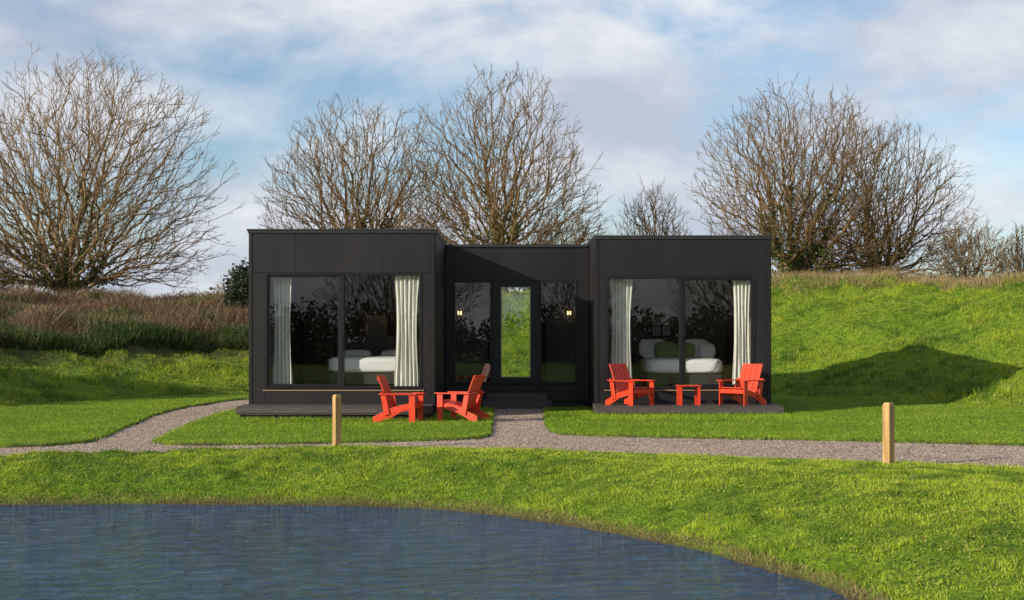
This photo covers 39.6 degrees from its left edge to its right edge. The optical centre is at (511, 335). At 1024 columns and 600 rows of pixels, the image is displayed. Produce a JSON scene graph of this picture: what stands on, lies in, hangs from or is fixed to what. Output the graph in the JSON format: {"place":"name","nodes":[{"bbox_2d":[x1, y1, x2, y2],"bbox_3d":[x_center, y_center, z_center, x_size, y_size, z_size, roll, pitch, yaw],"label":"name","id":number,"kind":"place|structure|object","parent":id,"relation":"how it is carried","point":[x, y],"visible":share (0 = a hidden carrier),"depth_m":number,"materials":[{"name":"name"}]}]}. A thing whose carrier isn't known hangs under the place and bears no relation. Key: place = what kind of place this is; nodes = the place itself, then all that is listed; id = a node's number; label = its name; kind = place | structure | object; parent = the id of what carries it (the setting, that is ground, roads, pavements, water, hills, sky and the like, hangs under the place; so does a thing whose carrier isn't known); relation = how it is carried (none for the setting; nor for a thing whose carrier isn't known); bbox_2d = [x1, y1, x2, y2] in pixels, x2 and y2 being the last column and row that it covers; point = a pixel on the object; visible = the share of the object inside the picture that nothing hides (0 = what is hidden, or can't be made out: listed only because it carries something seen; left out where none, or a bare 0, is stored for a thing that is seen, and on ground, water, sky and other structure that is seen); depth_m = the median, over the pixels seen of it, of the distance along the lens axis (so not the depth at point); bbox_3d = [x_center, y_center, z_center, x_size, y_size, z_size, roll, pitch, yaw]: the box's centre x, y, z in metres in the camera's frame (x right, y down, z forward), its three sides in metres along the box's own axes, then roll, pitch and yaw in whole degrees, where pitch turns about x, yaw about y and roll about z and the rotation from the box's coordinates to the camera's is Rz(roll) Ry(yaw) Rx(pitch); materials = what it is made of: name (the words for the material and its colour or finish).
{"place":"outdoors","nodes":[
{"label":"outdoors","id":0,"kind":"place"},
{"bbox_2d":[0,504,847,599],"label":"pond water","id":1,"kind":"structure","parent":0,"point":[165,552],"depth_m":14.11,"materials":[{"name":"blue liquid"}]},
{"bbox_2d":[0,266,1023,599],"bbox_3d":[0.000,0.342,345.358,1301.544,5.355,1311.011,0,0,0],"label":"ground","id":2,"kind":"structure","parent":0,"point":[162,482],"depth_m":20.14,"materials":[{"name":"green plant"}]},
{"bbox_2d":[0,221,38,292],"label":"bare shrub","id":3,"kind":"object","parent":2,"relation":"on","point":[11,275],"visible":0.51,"depth_m":56.16,"materials":[{"name":"brown plant"}]},
{"bbox_2d":[0,40,246,293],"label":"bare tree","id":4,"kind":"object","parent":2,"relation":"on","point":[66,270],"visible":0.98,"depth_m":56.99,"materials":[{"name":"brown plant"}]},
{"bbox_2d":[0,281,248,356],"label":"grass","id":5,"kind":"structure","parent":2,"relation":"on","point":[38,320],"depth_m":46.86,"materials":[{"name":"brown plant"}]},
{"bbox_2d":[186,273,229,296],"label":"bare shrub","id":6,"kind":"object","parent":2,"relation":"on","point":[218,290],"visible":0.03,"depth_m":69.35,"materials":[{"name":"brown plant"}]},
{"bbox_2d":[222,257,248,312],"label":"evergreen bush","id":7,"kind":"object","parent":2,"relation":"on","point":[236,290],"visible":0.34,"depth_m":50.65,"materials":[{"name":"green plant"}]},
{"bbox_2d":[332,394,340,445],"bbox_3d":[-2.660,1.343,21.600,0.105,0.900,0.105,0,0,-35],"label":"timber post","id":8,"kind":"object","parent":2,"relation":"on","point":[336,419],"visible":0.88,"depth_m":21.56,"materials":[{"name":"beige wood"}]},
{"bbox_2d":[252,93,472,243],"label":"bare tree","id":9,"kind":"object","parent":2,"relation":"on","point":[361,222],"visible":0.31,"depth_m":59.14,"materials":[{"name":"brown plant"}]},
{"bbox_2d":[373,375,425,421],"bbox_3d":[-2.248,1.243,28.305,0.902,0.910,0.778,0,0,10],"label":"adirondack chair","id":10,"kind":"object","parent":2,"relation":"on","point":[388,398],"visible":0.99,"depth_m":28.05,"materials":[{"name":"red paint"}]},
{"bbox_2d":[15,271,858,296],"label":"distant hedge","id":11,"kind":"object","parent":2,"relation":"on","point":[210,288],"visible":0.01,"depth_m":87.23,"materials":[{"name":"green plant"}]},
{"bbox_2d":[434,375,488,420],"bbox_3d":[-0.993,1.243,28.689,0.902,0.910,0.778,0,0,22],"label":"adirondack chair","id":12,"kind":"object","parent":2,"relation":"on","point":[471,398],"visible":1,"depth_m":28.52,"materials":[{"name":"red paint"}]},
{"bbox_2d":[381,59,613,292],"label":"bare tree","id":13,"kind":"object","parent":2,"relation":"on","point":[498,233],"visible":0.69,"depth_m":57.18,"materials":[{"name":"brown plant"}]},
{"bbox_2d":[236,229,783,418],"bbox_3d":[0.115,-0.215,33.191,11.470,4.070,8.507,0,0,0],"label":"black modular cabin","id":14,"kind":"object","parent":2,"relation":"on","point":[313,293],"visible":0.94,"depth_m":31.92,"materials":[{"name":"wood"}]},
{"bbox_2d":[265,273,421,388],"bbox_3d":[-3.552,-0.105,30.030,3.315,2.450,0.160,0,0,0],"label":"west pod window frame","id":15,"kind":"structure","parent":14,"relation":"in","point":[341,276],"depth_m":29.99,"materials":[{"name":"black metal"}]},
{"bbox_2d":[328,336,418,384],"bbox_3d":[-3.150,0.575,32.241,1.950,1.150,2.099,0,0,0],"label":"bed","id":16,"kind":"object","parent":14,"relation":"in","point":[369,360],"visible":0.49,"depth_m":31.27,"materials":[{"name":"white fabric"}]},
{"bbox_2d":[366,316,387,335],"bbox_3d":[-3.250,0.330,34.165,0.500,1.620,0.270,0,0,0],"label":"framed picture","id":17,"kind":"object","parent":14,"relation":"in","point":[376,325],"visible":0.27,"depth_m":34.03,"materials":[{"name":"brown wood"}]},
{"bbox_2d":[417,340,419,375],"bbox_3d":[-2.350,0.520,33.400,0.680,0.900,0.600,0,0,0],"label":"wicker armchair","id":18,"kind":"object","parent":14,"relation":"in","point":[418,344],"visible":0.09,"depth_m":33.13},
{"bbox_2d":[605,364,656,405],"bbox_3d":[2.581,1.070,31.171,0.770,0.901,0.893,0,0,-42],"label":"adirondack chair","id":19,"kind":"object","parent":14,"relation":"on","point":[622,381],"visible":1,"depth_m":31.15,"materials":[{"name":"red paint"}]},
{"bbox_2d":[651,305,671,336],"bbox_3d":[3.900,-0.390,37.150,0.540,0.840,0.060,0,0,0],"label":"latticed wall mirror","id":20,"kind":"object","parent":14,"relation":"attached to","point":[661,320],"visible":1,"depth_m":37.16,"materials":[{"name":"black mirror"}]},
{"bbox_2d":[635,339,721,384],"bbox_3d":[4.020,0.645,34.141,1.950,1.150,2.099,0,0,0],"label":"bed","id":21,"kind":"object","parent":14,"relation":"in","point":[657,360],"visible":0.88,"depth_m":33.36,"materials":[{"name":"white fabric"}]},
{"bbox_2d":[606,276,754,388],"bbox_3d":[3.785,-0.075,31.930,3.350,2.530,0.160,0,0,0],"label":"east pod window frame","id":22,"kind":"structure","parent":14,"relation":"in","point":[682,279],"depth_m":31.90,"materials":[{"name":"black metal"}]},
{"bbox_2d":[675,385,701,405],"bbox_3d":[3.860,1.300,31.100,0.500,0.440,0.440,0,0,-4],"label":"side table","id":23,"kind":"object","parent":14,"relation":"on","point":[698,387],"visible":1,"depth_m":30.93,"materials":[{"name":"red paint"}]},
{"bbox_2d":[718,365,732,383],"bbox_3d":[5.325,0.980,35.600,0.350,0.480,0.400,0,0,0],"label":"bedside table","id":24,"kind":"object","parent":14,"relation":"in","point":[726,372],"visible":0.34,"depth_m":35.40,"materials":[{"name":"brown wood"}]},
{"bbox_2d":[716,364,766,405],"bbox_3d":[5.061,1.070,31.170,0.893,0.901,0.770,0,0,-44],"label":"adirondack chair","id":25,"kind":"object","parent":14,"relation":"on","point":[747,382],"visible":1,"depth_m":31.16,"materials":[{"name":"red paint"}]},
{"bbox_2d":[521,210,614,289],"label":"bare shrub","id":26,"kind":"object","parent":2,"relation":"on","point":[567,232],"visible":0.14,"depth_m":63.84,"materials":[{"name":"brown plant"}]},
{"bbox_2d":[611,173,693,234],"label":"bare tree","id":27,"kind":"object","parent":2,"relation":"on","point":[647,230],"visible":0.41,"depth_m":61.77,"materials":[{"name":"brown plant"}]},
{"bbox_2d":[683,69,922,275],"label":"bare tree","id":28,"kind":"object","parent":2,"relation":"on","point":[793,258],"visible":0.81,"depth_m":59.02,"materials":[{"name":"brown plant"}]},
{"bbox_2d":[780,115,986,278],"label":"bare tree","id":29,"kind":"object","parent":2,"relation":"on","point":[871,238],"visible":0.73,"depth_m":59.90,"materials":[{"name":"brown plant"}]},
{"bbox_2d":[882,402,894,463],"bbox_3d":[4.990,1.340,18.850,0.115,0.910,0.115,0,0,-38],"label":"timber post","id":30,"kind":"object","parent":2,"relation":"on","point":[888,432],"visible":0.88,"depth_m":18.81,"materials":[{"name":"beige wood"}]},
{"bbox_2d":[914,217,1023,279],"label":"bare shrub","id":31,"kind":"object","parent":2,"relation":"on","point":[989,251],"visible":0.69,"depth_m":59.45,"materials":[{"name":"brown plant"}]},
{"bbox_2d":[981,221,1023,275],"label":"bare shrub","id":32,"kind":"object","parent":2,"relation":"on","point":[1017,248],"visible":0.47,"depth_m":61.72,"materials":[{"name":"brown plant"}]},
{"bbox_2d":[0,400,1023,466],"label":"gravel path","id":33,"kind":"structure","parent":0,"point":[228,404],"depth_m":22.55,"materials":[{"name":"grey gravel"}]},
{"bbox_2d":[0,0,1023,299],"label":"sky","id":34,"kind":"structure","parent":0,"point":[644,81],"materials":[{"name":"blue"}]}
]}

